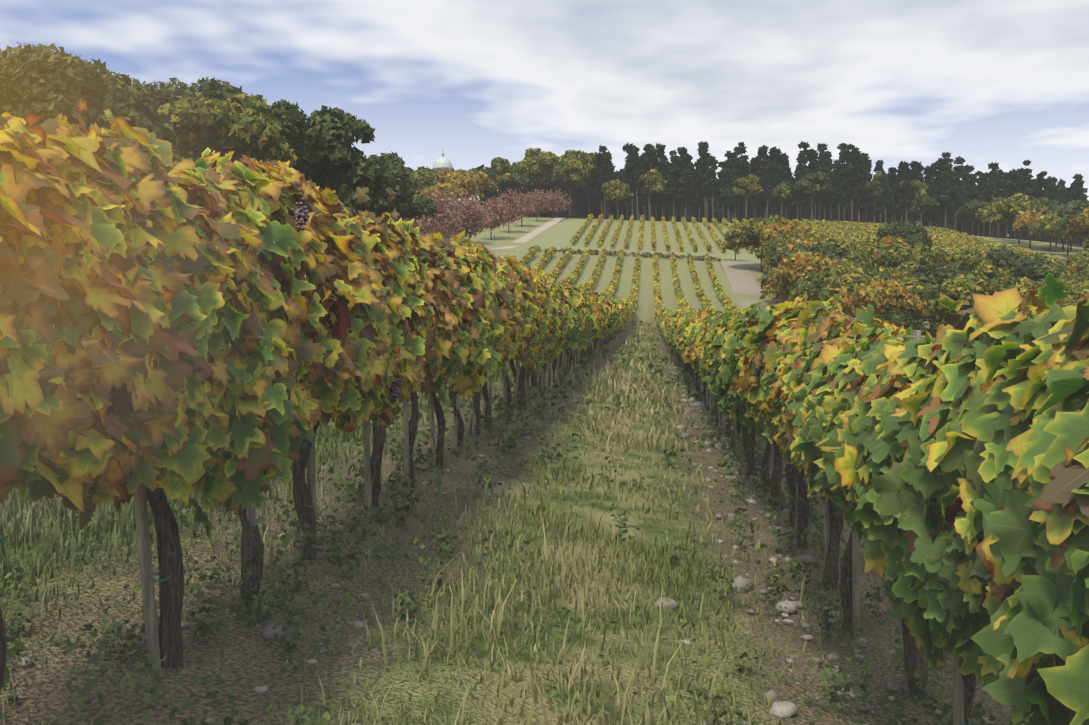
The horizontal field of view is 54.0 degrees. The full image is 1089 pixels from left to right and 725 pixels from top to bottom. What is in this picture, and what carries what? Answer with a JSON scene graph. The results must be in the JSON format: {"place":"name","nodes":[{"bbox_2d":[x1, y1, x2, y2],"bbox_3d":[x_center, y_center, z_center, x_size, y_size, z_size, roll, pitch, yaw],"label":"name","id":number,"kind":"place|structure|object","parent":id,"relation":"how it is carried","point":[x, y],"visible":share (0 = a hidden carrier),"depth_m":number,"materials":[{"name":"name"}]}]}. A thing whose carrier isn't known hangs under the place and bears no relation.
{"place":"outdoors","nodes":[
{"label":"outdoors","id":0,"kind":"place"},
{"bbox_2d":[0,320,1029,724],"bbox_3d":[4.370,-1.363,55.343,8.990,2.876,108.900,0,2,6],"label":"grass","id":1,"kind":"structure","parent":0,"point":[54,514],"depth_m":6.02,"materials":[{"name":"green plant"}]},
{"bbox_2d":[0,217,1088,724],"bbox_3d":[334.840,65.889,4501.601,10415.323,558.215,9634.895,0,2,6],"label":"terrain","id":2,"kind":"structure","parent":0,"point":[242,663],"depth_m":5.66,"materials":[{"name":"green plant"}]},
{"bbox_2d":[432,153,453,203],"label":"church dome","id":3,"kind":"structure","parent":2,"relation":"on","point":[443,163],"depth_m":425.03,"materials":[{"name":"white"}]},
{"bbox_2d":[0,318,963,724],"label":"vine stakes","id":4,"kind":"object","parent":2,"relation":"on","point":[146,568],"visible":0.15,"depth_m":6.25,"materials":[{"name":"wood"}]},
{"bbox_2d":[886,336,934,339],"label":"trellis wires","id":5,"kind":"object","parent":4,"relation":"attached to","point":[906,336],"depth_m":5.03,"materials":[{"name":"grey metal"}]},
{"bbox_2d":[0,327,976,724],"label":"vine trunks","id":6,"kind":"object","parent":2,"relation":"on","point":[170,559],"visible":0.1,"depth_m":6.01,"materials":[{"name":"brown wood"}]},
{"bbox_2d":[0,365,970,724],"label":"vine ties","id":7,"kind":"object","parent":6,"relation":"attached to","point":[410,457],"visible":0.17,"depth_m":5.06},
{"bbox_2d":[52,276,931,373],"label":"vine leaves","id":8,"kind":"object","parent":2,"relation":"on","point":[594,315],"visible":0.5,"depth_m":28.02,"materials":[{"name":"green plant"}]},
{"bbox_2d":[17,352,989,724],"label":"stones","id":9,"kind":"object","parent":2,"relation":"on","point":[779,708],"visible":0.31,"depth_m":6.11,"materials":[{"name":"grey stone"}]},
{"bbox_2d":[0,336,1030,724],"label":"weed leaves","id":10,"kind":"object","parent":2,"relation":"on","point":[204,630],"visible":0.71,"depth_m":5.80,"materials":[{"name":"green plant"}]},
{"bbox_2d":[488,218,563,249],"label":"dirt path","id":11,"kind":"structure","parent":2,"relation":"on","point":[535,232],"depth_m":276.76,"materials":[{"name":"beige soil"}]},
{"bbox_2d":[0,95,1088,724],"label":"vine leaves","id":12,"kind":"object","parent":2,"relation":"on","point":[948,471],"visible":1,"depth_m":3.53,"materials":[{"name":"green plant"}]},
{"bbox_2d":[291,197,474,402],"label":"grape clusters","id":13,"kind":"object","parent":12,"relation":"on","point":[298,215],"visible":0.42,"depth_m":4.59,"materials":[{"name":"purple food"}]},
{"bbox_2d":[519,213,1059,313],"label":"vine rows","id":14,"kind":"object","parent":2,"relation":"on","point":[850,231],"visible":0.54,"depth_m":248.10,"materials":[{"name":"green plant"}]},
{"bbox_2d":[0,0,1088,235],"label":"sky","id":15,"kind":"structure","parent":0,"point":[474,83],"materials":[{"name":"blue"}]},
{"bbox_2d":[720,262,770,310],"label":"dirt road","id":16,"kind":"structure","parent":0,"point":[741,279],"depth_m":177.17,"materials":[{"name":"beige soil"}]}
]}

